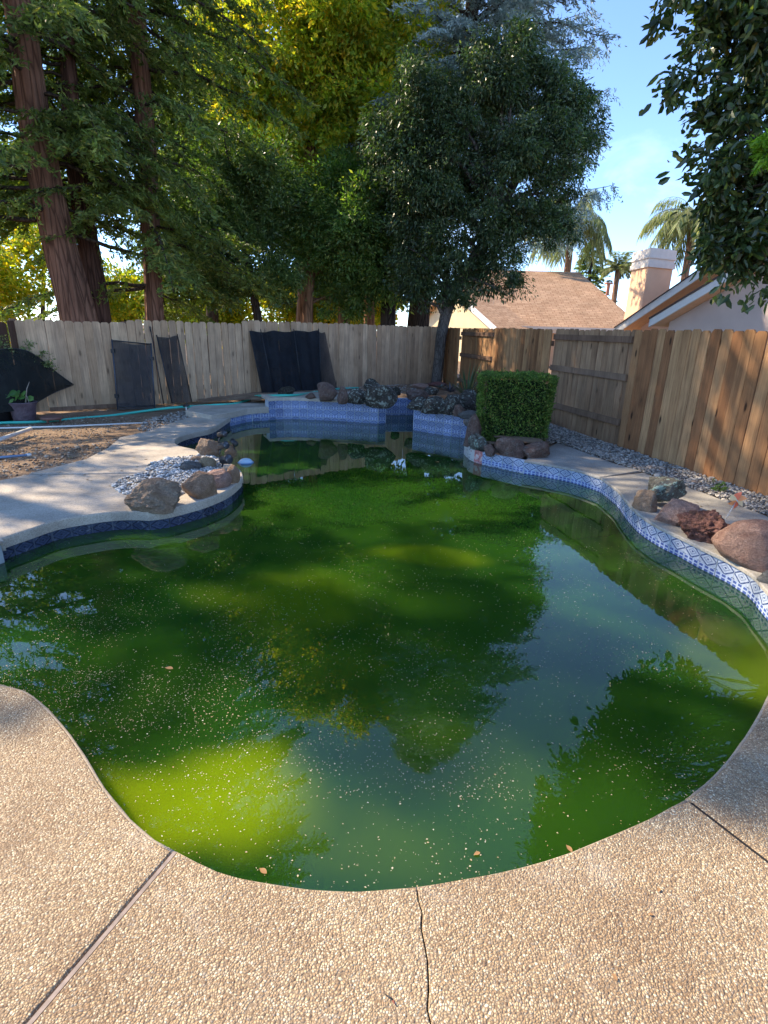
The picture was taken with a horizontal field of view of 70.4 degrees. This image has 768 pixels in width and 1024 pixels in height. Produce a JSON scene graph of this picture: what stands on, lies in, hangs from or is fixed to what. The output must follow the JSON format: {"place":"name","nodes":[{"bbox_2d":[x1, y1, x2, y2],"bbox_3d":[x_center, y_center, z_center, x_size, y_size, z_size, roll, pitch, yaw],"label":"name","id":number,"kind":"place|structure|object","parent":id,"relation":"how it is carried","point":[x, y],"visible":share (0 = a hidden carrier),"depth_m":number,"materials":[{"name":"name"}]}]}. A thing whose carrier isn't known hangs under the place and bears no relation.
{"place":"outdoors","nodes":[
{"label":"outdoors","id":0,"kind":"place"},
{"bbox_2d":[111,453,219,494],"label":"peninsula gravel","id":1,"kind":"structure","parent":0,"point":[139,478],"depth_m":5.51,"materials":[{"name":"gravel"}]},
{"bbox_2d":[179,461,201,469],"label":"rock","id":2,"kind":"object","parent":1,"relation":"on","point":[187,465],"visible":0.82,"depth_m":5.66,"materials":[{"name":"grey stone"}]},
{"bbox_2d":[195,438,218,456],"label":"rock","id":3,"kind":"object","parent":1,"relation":"on","point":[204,447],"visible":0.82,"depth_m":6.26,"materials":[{"name":"beige stone"}]},
{"bbox_2d":[217,430,227,450],"bbox_3d":[-1.873,-0.809,6.310,0.132,0.289,0.078,14,22,33],"label":"spotlight","id":4,"kind":"object","parent":3,"relation":"on","point":[223,433],"visible":0.95,"depth_m":6.25,"materials":[{"name":"black metal"}]},
{"bbox_2d":[199,456,216,467],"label":"rock","id":5,"kind":"object","parent":1,"relation":"on","point":[205,461],"visible":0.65,"depth_m":5.77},
{"bbox_2d":[217,441,229,457],"bbox_3d":[-1.788,-0.688,6.063,0.134,0.221,0.090,15,23,36],"label":"spotlight","id":6,"kind":"object","parent":1,"relation":"on","point":[223,445],"visible":0.97,"depth_m":6.02,"materials":[{"name":"black metal"}]},
{"bbox_2d":[224,445,236,457],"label":"rock","id":7,"kind":"object","parent":1,"relation":"on","point":[231,451],"visible":0.71,"depth_m":6.27,"materials":[{"name":"beige stone"}]},
{"bbox_2d":[230,438,238,449],"bbox_3d":[-1.731,-0.743,6.280,0.106,0.211,0.067,11,21,25],"label":"spotlight","id":8,"kind":"object","parent":7,"relation":"on","point":[234,443],"visible":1,"depth_m":6.25,"materials":[{"name":"black metal"}]},
{"bbox_2d":[0,0,765,327],"label":"sky","id":9,"kind":"structure","parent":0,"point":[642,146],"materials":[{"name":"blue"}]},
{"bbox_2d":[0,415,767,897],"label":"pool water","id":10,"kind":"structure","parent":0,"point":[352,501],"depth_m":2.78,"materials":[{"name":"liquid"}]},
{"bbox_2d":[238,458,253,464],"bbox_3d":[-1.721,-0.630,6.770,0.196,0.075,0.196,2,19,0],"label":"pool floater","id":11,"kind":"object","parent":10,"relation":"on","point":[244,461],"visible":1,"depth_m":6.71,"materials":[{"name":"blue plastic"}]},
{"bbox_2d":[3,468,733,887],"bbox_3d":[-0.217,0.096,4.765,5.162,0.002,6.584,2,19,0],"label":"floating debris","id":12,"kind":"object","parent":10,"relation":"on","point":[329,720],"visible":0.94,"depth_m":2.39,"materials":[{"name":"plant"}]},
{"bbox_2d":[0,321,767,1012],"bbox_3d":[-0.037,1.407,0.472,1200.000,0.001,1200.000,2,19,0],"label":"ground","id":13,"kind":"structure","parent":0,"point":[94,439],"depth_m":7.62,"materials":[{"name":"soil"}]},
{"bbox_2d":[0,412,12,420],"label":"nursery pot","id":14,"kind":"object","parent":13,"relation":"on","point":[5,416],"visible":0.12,"depth_m":8.27,"materials":[{"name":"black plastic"}]},
{"bbox_2d":[0,320,18,348],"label":"side fence","id":15,"kind":"object","parent":13,"relation":"on","point":[11,330],"visible":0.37,"depth_m":8.51,"materials":[{"name":"brown wood"}]},
{"bbox_2d":[0,453,31,458],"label":"skimmer pole","id":16,"kind":"object","parent":13,"relation":"on","point":[16,456],"visible":1,"depth_m":6.14,"materials":[{"name":"blue plastic"}]},
{"bbox_2d":[0,427,32,441],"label":"pvc pipe","id":17,"kind":"object","parent":13,"relation":"on","point":[14,434],"visible":1,"depth_m":7.05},
{"bbox_2d":[6,383,37,420],"bbox_3d":[-5.599,-1.681,8.285,0.574,0.602,0.410,2,19,0],"label":"plant pot","id":18,"kind":"object","parent":13,"relation":"on","point":[25,411],"visible":0.75,"depth_m":8.22,"materials":[{"name":"plastic"}]},
{"bbox_2d":[0,242,47,330],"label":"sunlit bush","id":19,"kind":"object","parent":13,"relation":"on","point":[10,286],"visible":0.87,"depth_m":16.42,"materials":[{"name":"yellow plant"}]},
{"bbox_2d":[0,224,56,346],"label":"sunlit bush","id":20,"kind":"object","parent":13,"relation":"on","point":[18,249],"visible":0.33,"depth_m":17.11,"materials":[{"name":"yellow plant"}]},
{"bbox_2d":[0,334,60,371],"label":"ivy shrub","id":21,"kind":"object","parent":13,"relation":"on","point":[29,345],"visible":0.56,"depth_m":8.64,"materials":[{"name":"green plant"}]},
{"bbox_2d":[0,348,73,412],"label":"shade net","id":22,"kind":"object","parent":13,"relation":"on","point":[21,369],"visible":0.87,"depth_m":8.38,"materials":[{"name":"black fabric"}]},
{"bbox_2d":[40,415,62,423],"bbox_3d":[-5.109,-1.425,8.368,0.310,0.088,0.310,2,19,0],"label":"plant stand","id":23,"kind":"object","parent":13,"relation":"on","point":[47,418],"visible":1,"depth_m":8.32,"materials":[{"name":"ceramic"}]},
{"bbox_2d":[6,137,98,354],"bbox_3d":[-12.731,-9.892,21.026,3.783,7.852,3.788,-16,25,-41],"label":"sunlit bush","id":24,"kind":"object","parent":13,"relation":"on","point":[42,309],"depth_m":21.59,"materials":[{"name":"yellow plant"}]},
{"bbox_2d":[7,442,109,468],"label":"soil twigs","id":25,"kind":"object","parent":13,"relation":"on","point":[46,458],"visible":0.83,"depth_m":6.27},
{"bbox_2d":[0,438,118,477],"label":"soil clods","id":26,"kind":"object","parent":13,"relation":"on","point":[48,456],"visible":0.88,"depth_m":6.22,"materials":[{"name":"soil"}]},
{"bbox_2d":[0,419,137,471],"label":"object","id":27,"kind":"object","parent":13,"relation":"on","point":[44,442],"visible":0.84,"depth_m":7.06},
{"bbox_2d":[0,415,146,454],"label":"soil crumbs","id":28,"kind":"object","parent":13,"relation":"on","point":[62,435],"visible":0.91,"depth_m":7.66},
{"bbox_2d":[0,422,146,428],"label":"long white pole","id":29,"kind":"object","parent":13,"relation":"on","point":[71,425],"visible":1,"depth_m":8.02,"materials":[{"name":"plastic"}]},
{"bbox_2d":[0,0,224,333],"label":"redwood tree","id":30,"kind":"object","parent":13,"relation":"on","point":[90,260],"visible":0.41,"depth_m":9.75,"materials":[{"name":"green plant"}]},
{"bbox_2d":[110,339,155,409],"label":"screen","id":31,"kind":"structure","parent":13,"relation":"on","point":[133,375],"depth_m":9.68,"materials":[{"name":"fabric"}]},
{"bbox_2d":[0,0,282,359],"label":"redwood tree","id":32,"kind":"object","parent":13,"relation":"on","point":[71,290],"visible":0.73,"depth_m":9.53,"materials":[{"name":"green plant"}]},
{"bbox_2d":[101,257,183,339],"bbox_3d":[-8.880,-6.914,19.059,3.759,3.647,2.853,2,19,0],"label":"sunlit bush","id":33,"kind":"object","parent":13,"relation":"on","point":[127,306],"visible":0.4,"depth_m":18.27,"materials":[{"name":"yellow plant"}]},
{"bbox_2d":[0,0,324,386],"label":"redwood tree","id":34,"kind":"object","parent":13,"relation":"on","point":[159,304],"visible":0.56,"depth_m":10.57,"materials":[{"name":"green plant"}]},
{"bbox_2d":[137,411,188,430],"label":"scattered stones","id":35,"kind":"object","parent":13,"relation":"on","point":[156,419],"visible":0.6,"depth_m":8.75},
{"bbox_2d":[0,387,358,423],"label":"garden hose","id":36,"kind":"object","parent":13,"relation":"on","point":[117,414],"visible":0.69,"depth_m":9.50,"materials":[{"name":"teal plastic"}]},
{"bbox_2d":[176,292,253,345],"bbox_3d":[-6.180,-7.271,19.881,3.105,3.936,2.911,2,19,0],"label":"sunlit bush","id":37,"kind":"object","parent":13,"relation":"on","point":[227,317],"visible":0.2,"depth_m":19.40,"materials":[{"name":"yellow plant"}]},
{"bbox_2d":[154,4,277,370],"bbox_3d":[-4.903,-9.411,16.414,5.555,10.305,3.327,2,19,0],"label":"tall background tree","id":38,"kind":"object","parent":13,"relation":"on","point":[212,315],"visible":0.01,"depth_m":15.47,"materials":[{"name":"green plant"}]},
{"bbox_2d":[9,318,436,411],"bbox_3d":[-2.200,-3.273,11.731,9.656,1.596,0.190,-14,24,-38],"label":"back fence","id":39,"kind":"object","parent":13,"relation":"on","point":[401,355],"visible":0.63,"depth_m":10.66,"materials":[{"name":"grey wood"}]},
{"bbox_2d":[149,326,163,404],"bbox_3d":[-4.140,-2.664,9.927,0.256,1.367,0.035,17,24,39],"label":"fence pole","id":40,"kind":"object","parent":39,"relation":"attached to","point":[156,364],"visible":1,"depth_m":9.91,"materials":[{"name":"black metal"}]},
{"bbox_2d":[156,334,191,402],"bbox_3d":[-3.899,-2.671,10.128,0.481,1.238,0.276,-13,24,-38],"label":"leaning screen","id":41,"kind":"object","parent":39,"relation":"attached to","point":[174,368],"visible":1,"depth_m":10.13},
{"bbox_2d":[249,329,336,392],"bbox_3d":[-1.871,-3.258,11.712,2.052,1.326,0.310,-14,24,-38],"label":"screen","id":42,"kind":"object","parent":39,"relation":"hanging from","point":[297,360],"visible":0.92,"depth_m":11.66,"materials":[{"name":"black fabric"}]},
{"bbox_2d":[141,102,308,321],"bbox_3d":[-3.959,-6.355,13.714,4.276,6.257,2.919,2,19,0],"label":"laurel tree","id":43,"kind":"object","parent":13,"relation":"on","point":[253,182],"visible":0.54,"depth_m":13.04,"materials":[{"name":"green plant"}]},
{"bbox_2d":[242,282,324,330],"bbox_3d":[-3.511,-7.203,19.880,3.278,3.940,3.208,2,19,0],"label":"sunlit bush","id":44,"kind":"object","parent":13,"relation":"on","point":[281,318],"visible":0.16,"depth_m":19.41,"materials":[{"name":"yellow plant"}]},
{"bbox_2d":[181,0,459,322],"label":"yellowing tree","id":45,"kind":"object","parent":13,"relation":"on","point":[329,53],"visible":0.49,"depth_m":13.73,"materials":[{"name":"green plant"}]},
{"bbox_2d":[290,291,355,324],"bbox_3d":[-2.085,-7.309,19.722,3.321,4.313,2.538,2,19,0],"label":"sunlit bush","id":46,"kind":"object","parent":13,"relation":"on","point":[333,321],"visible":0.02,"depth_m":19.24,"materials":[{"name":"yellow plant"}]},
{"bbox_2d":[324,281,364,323],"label":"background tree","id":47,"kind":"object","parent":13,"relation":"on","point":[340,320],"depth_m":16.36,"materials":[{"name":"green plant"}]},
{"bbox_2d":[256,143,450,329],"bbox_3d":[-0.635,-6.556,14.824,5.134,6.074,4.205,11,21,26],"label":"laurel tree","id":48,"kind":"object","parent":13,"relation":"on","point":[335,240],"visible":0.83,"depth_m":13.72,"materials":[{"name":"green plant"}]},
{"bbox_2d":[330,290,407,325],"bbox_3d":[-0.570,-7.097,19.800,2.992,3.936,2.598,2,19,0],"label":"sunlit bush","id":49,"kind":"object","parent":13,"relation":"on","point":[377,318],"visible":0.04,"depth_m":19.19,"materials":[{"name":"green plant"}]},
{"bbox_2d":[198,383,548,444],"bbox_3d":[0.988,-1.962,10.127,6.962,0.079,6.875,-13,23,-37],"label":"planting bed","id":50,"kind":"object","parent":13,"relation":"on","point":[442,393],"visible":0.15,"depth_m":10.83,"materials":[{"name":"soil"}]},
{"bbox_2d":[337,386,348,403],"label":"rock","id":51,"kind":"object","parent":50,"relation":"on","point":[342,397],"visible":1,"depth_m":9.48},
{"bbox_2d":[347,388,365,404],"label":"rock","id":52,"kind":"object","parent":50,"relation":"on","point":[356,396],"visible":0.9,"depth_m":9.45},
{"bbox_2d":[310,384,417,395],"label":"bed stones","id":53,"kind":"object","parent":50,"relation":"on","point":[386,385],"visible":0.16,"depth_m":12.88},
{"bbox_2d":[363,378,379,388],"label":"rock","id":54,"kind":"object","parent":50,"relation":"on","point":[370,382],"visible":0.69,"depth_m":11.87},
{"bbox_2d":[365,385,397,408],"bbox_3d":[-0.038,-1.965,9.233,0.566,0.411,0.441,1,19,-1],"label":"rock","id":55,"kind":"object","parent":50,"relation":"on","point":[381,397],"visible":1,"depth_m":9.09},
{"bbox_2d":[393,387,400,395],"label":"rock","id":56,"kind":"object","parent":50,"relation":"on","point":[397,390],"visible":0.58,"depth_m":10.85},
{"bbox_2d":[406,389,428,399],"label":"rock","id":57,"kind":"object","parent":50,"relation":"on","point":[411,394],"visible":0.69,"depth_m":10.18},
{"bbox_2d":[411,383,428,388],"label":"rock","id":58,"kind":"object","parent":50,"relation":"on","point":[420,385],"visible":0.9,"depth_m":12.22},
{"bbox_2d":[424,386,438,394],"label":"rock","id":59,"kind":"object","parent":50,"relation":"on","point":[429,390],"visible":0.76,"depth_m":11.03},
{"bbox_2d":[428,382,446,386],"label":"rock","id":60,"kind":"object","parent":50,"relation":"on","point":[433,384],"visible":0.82,"depth_m":12.71,"materials":[{"name":"red stone"}]},
{"bbox_2d":[444,382,459,391],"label":"succulent plant","id":61,"kind":"object","parent":50,"relation":"on","point":[449,388],"visible":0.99,"depth_m":11.10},
{"bbox_2d":[443,394,461,414],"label":"rock","id":62,"kind":"object","parent":50,"relation":"on","point":[452,401],"visible":0.77,"depth_m":8.56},
{"bbox_2d":[442,361,485,393],"bbox_3d":[1.754,-2.734,11.266,1.294,0.820,1.228,2,19,0],"label":"yucca plant","id":63,"kind":"object","parent":50,"relation":"on","point":[470,385],"visible":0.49,"depth_m":11.17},
{"bbox_2d":[459,389,476,410],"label":"rock","id":64,"kind":"object","parent":50,"relation":"on","point":[468,398],"visible":0.55,"depth_m":8.90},
{"bbox_2d":[463,419,484,425],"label":"rock","id":65,"kind":"object","parent":50,"relation":"on","point":[465,422],"visible":0.29,"depth_m":8.13,"materials":[{"name":"grey stone"}]},
{"bbox_2d":[458,410,476,418],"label":"rock","id":66,"kind":"object","parent":65,"relation":"on","point":[467,414],"visible":0.56,"depth_m":8.25,"materials":[{"name":"grey stone"}]},
{"bbox_2d":[0,392,767,1023],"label":"pool deck","id":67,"kind":"structure","parent":13,"relation":"on","point":[110,912],"depth_m":1.42,"materials":[{"name":"concrete"}]},
{"bbox_2d":[124,477,181,513],"bbox_3d":[-1.873,-0.141,4.474,0.359,0.282,0.378,12,21,28],"label":"boulder","id":68,"kind":"object","parent":67,"relation":"on","point":[156,495],"visible":1,"depth_m":4.41,"materials":[{"name":"beige stone"}]},
{"bbox_2d":[181,471,216,498],"bbox_3d":[-1.651,-0.235,4.819,0.292,0.251,0.227,1,19,-2],"label":"boulder","id":69,"kind":"object","parent":67,"relation":"on","point":[199,484],"visible":0.97,"depth_m":4.77,"materials":[{"name":"beige stone"}]},
{"bbox_2d":[207,469,231,488],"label":"boulder","id":70,"kind":"object","parent":67,"relation":"on","point":[222,478],"visible":0.56,"depth_m":5.11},
{"bbox_2d":[219,454,232,466],"bbox_3d":[-1.682,-0.551,5.788,0.137,0.148,0.107,16,23,36],"label":"spotlight","id":71,"kind":"object","parent":67,"relation":"on","point":[226,459],"visible":1,"depth_m":5.75,"materials":[{"name":"black metal"}]},
{"bbox_2d":[227,464,239,482],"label":"rock","id":72,"kind":"object","parent":67,"relation":"on","point":[233,470],"visible":0.79,"depth_m":5.25,"materials":[{"name":"beige stone"}]},
{"bbox_2d":[277,386,294,393],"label":"rock","id":73,"kind":"object","parent":67,"relation":"on","point":[287,390],"visible":0.64,"depth_m":10.18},
{"bbox_2d":[305,393,315,398],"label":"rock","id":74,"kind":"object","parent":67,"relation":"on","point":[310,396],"visible":1,"depth_m":9.89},
{"bbox_2d":[407,396,425,409],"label":"rock","id":75,"kind":"object","parent":67,"relation":"on","point":[416,403],"visible":0.69,"depth_m":8.90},
{"bbox_2d":[420,396,444,413],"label":"rock","id":76,"kind":"object","parent":67,"relation":"on","point":[433,404],"visible":0.91,"depth_m":8.57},
{"bbox_2d":[494,436,525,458],"bbox_3d":[1.587,-0.822,6.813,0.414,0.265,0.311,6,19,12],"label":"rock","id":77,"kind":"object","parent":67,"relation":"on","point":[507,446],"visible":0.91,"depth_m":6.70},
{"bbox_2d":[522,441,549,457],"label":"rock","id":78,"kind":"object","parent":67,"relation":"on","point":[537,449],"visible":0.9,"depth_m":6.65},
{"bbox_2d":[632,489,657,512],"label":"rock","id":79,"kind":"object","parent":67,"relation":"on","point":[645,500],"visible":0.96,"depth_m":4.74,"materials":[{"name":"beige stone"}]},
{"bbox_2d":[648,477,686,501],"bbox_3d":[2.525,-0.216,4.877,0.323,0.232,0.242,-11,10,32],"label":"rock","id":80,"kind":"object","parent":67,"relation":"on","point":[666,489],"visible":0.81,"depth_m":4.81,"materials":[{"name":"stone"}]},
{"bbox_2d":[654,498,700,525],"bbox_3d":[2.421,0.001,4.466,0.276,0.224,0.340,-14,24,-38],"label":"boulder","id":81,"kind":"object","parent":67,"relation":"on","point":[670,510],"visible":0.6,"depth_m":4.40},
{"bbox_2d":[677,509,729,543],"bbox_3d":[2.438,0.099,4.164,0.374,0.239,0.330,13,22,30],"label":"boulder","id":82,"kind":"object","parent":67,"relation":"on","point":[703,526],"visible":0.84,"depth_m":4.09,"materials":[{"name":"stone"}]},
{"bbox_2d":[725,492,746,518],"bbox_3d":[2.955,-0.053,4.571,0.149,0.243,0.024,2,19,0],"label":"pinwheel","id":83,"kind":"object","parent":67,"relation":"on","point":[736,499],"visible":1,"depth_m":4.55,"materials":[{"name":"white plastic"}]},
{"bbox_2d":[711,519,767,572],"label":"boulder","id":84,"kind":"object","parent":67,"relation":"on","point":[744,543],"visible":0.96,"depth_m":3.60,"materials":[{"name":"red stone"}]},
{"bbox_2d":[756,570,767,583],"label":"rock","id":85,"kind":"object","parent":67,"relation":"on","point":[763,577],"visible":1,"depth_m":3.42,"materials":[{"name":"grey stone"}]},
{"bbox_2d":[0,398,767,619],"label":"pool wall","id":86,"kind":"structure","parent":13,"relation":"on","point":[454,426],"depth_m":6.07,"materials":[{"name":"tile"}]},
{"bbox_2d":[317,382,337,401],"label":"rock","id":87,"kind":"object","parent":86,"relation":"on","point":[327,391],"visible":0.98,"depth_m":9.66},
{"bbox_2d":[463,413,481,446],"bbox_3d":[1.196,-1.102,7.296,0.239,0.456,0.190,4,19,9],"label":"rock","id":88,"kind":"object","parent":86,"relation":"on","point":[473,426],"visible":0.69,"depth_m":7.22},
{"bbox_2d":[468,433,487,450],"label":"rock","id":89,"kind":"object","parent":86,"relation":"on","point":[477,442],"visible":0.93,"depth_m":6.91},
{"bbox_2d":[483,444,495,456],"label":"rock","id":90,"kind":"object","parent":86,"relation":"on","point":[489,450],"visible":1,"depth_m":6.73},
{"bbox_2d":[316,139,458,324],"bbox_3d":[-0.466,-8.813,17.098,6.215,8.913,3.794,2,19,0],"label":"tall background tree","id":91,"kind":"object","parent":13,"relation":"on","point":[371,321],"visible":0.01,"depth_m":17.77,"materials":[{"name":"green plant"}]},
{"bbox_2d":[352,189,444,325],"bbox_3d":[0.189,-6.307,15.376,2.958,5.302,2.556,2,19,0],"label":"background tree","id":92,"kind":"object","parent":13,"relation":"on","point":[386,318],"visible":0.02,"depth_m":15.34,"materials":[{"name":"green plant"}]},
{"bbox_2d":[333,0,626,326],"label":"blue cedar","id":93,"kind":"object","parent":13,"relation":"on","point":[453,32],"visible":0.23,"depth_m":14.47,"materials":[{"name":"green plant"}]},
{"bbox_2d":[355,7,614,381],"bbox_3d":[2.212,-6.917,12.993,5.860,8.073,2.737,2,19,0],"label":"leaning corner tree","id":94,"kind":"object","parent":13,"relation":"on","point":[423,118],"visible":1,"depth_m":12.27,"materials":[{"name":"green plant"}]},
{"bbox_2d":[429,271,624,365],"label":"ranch house","id":95,"kind":"structure","parent":13,"relation":"on","point":[571,300],"depth_m":27.11,"materials":[{"name":"concrete"}]},
{"bbox_2d":[524,190,612,275],"bbox_3d":[10.472,-13.302,31.339,4.837,8.914,4.739,13,22,32],"label":"palm tree","id":96,"kind":"object","parent":13,"relation":"on","point":[597,241],"visible":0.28,"depth_m":30.05,"materials":[{"name":"green plant"}]},
{"bbox_2d":[573,240,618,301],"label":"distant conifer","id":97,"kind":"object","parent":13,"relation":"on","point":[592,275],"visible":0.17,"depth_m":41.91,"materials":[{"name":"green plant"}]},
{"bbox_2d":[442,327,767,496],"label":"fence","id":98,"kind":"object","parent":13,"relation":"on","point":[696,400],"visible":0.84,"depth_m":6.71,"materials":[{"name":"brown wood"}]},
{"bbox_2d":[598,250,636,302],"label":"palm tree","id":99,"kind":"object","parent":13,"relation":"on","point":[620,267],"visible":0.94,"depth_m":39.96,"materials":[{"name":"green plant"}]},
{"bbox_2d":[624,247,676,319],"bbox_3d":[8.815,-6.386,18.534,1.179,4.658,1.815,2,19,0],"label":"chimney","id":100,"kind":"object","parent":13,"relation":"on","point":[651,269],"visible":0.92,"depth_m":17.59,"materials":[{"name":"beige paint"}]},
{"bbox_2d":[546,423,767,515],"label":"gravel strip","id":101,"kind":"object","parent":13,"relation":"on","point":[634,460],"visible":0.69,"depth_m":6.36,"materials":[{"name":"gravel"}]},
{"bbox_2d":[552,424,759,504],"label":"gravel leaf litter","id":102,"kind":"object","parent":101,"relation":"on","point":[642,456],"visible":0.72,"depth_m":6.89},
{"bbox_2d":[636,197,716,280],"bbox_3d":[15.049,-11.636,27.578,4.467,8.375,4.835,-15,24,-40],"label":"palm tree","id":103,"kind":"object","parent":13,"relation":"on","point":[670,231],"visible":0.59,"depth_m":26.74,"materials":[{"name":"green plant"}]},
{"bbox_2d":[614,255,767,349],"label":"house","id":104,"kind":"structure","parent":13,"relation":"on","point":[684,304],"depth_m":11.83,"materials":[{"name":"white paint"}]},
{"bbox_2d":[639,0,767,314],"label":"magnolia tree","id":105,"kind":"object","parent":13,"relation":"on","point":[737,235],"visible":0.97,"depth_m":4.59,"materials":[{"name":"green plant"}]},
{"bbox_2d":[744,128,767,176],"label":"bright shoot","id":106,"kind":"object","parent":105,"relation":"attached to","point":[759,146],"visible":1,"depth_m":4.23,"materials":[{"name":"green plant"}]},
{"bbox_2d":[711,479,727,491],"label":"weed","id":107,"kind":"object","parent":13,"relation":"on","point":[715,487],"visible":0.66,"depth_m":5.41,"materials":[{"name":"green plant"}]},
{"bbox_2d":[452,404,464,416],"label":"rock","id":108,"kind":"object","parent":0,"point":[458,409],"visible":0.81,"depth_m":8.34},
{"bbox_2d":[487,438,551,444],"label":"planter soil","id":109,"kind":"structure","parent":0,"point":[493,442],"depth_m":7.27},
{"bbox_2d":[475,368,559,440],"bbox_3d":[1.767,-1.436,7.428,1.089,1.025,0.834,4,19,8],"label":"clipped hedge","id":110,"kind":"object","parent":109,"relation":"on","point":[514,406],"visible":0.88,"depth_m":7.14,"materials":[{"name":"green plant"}]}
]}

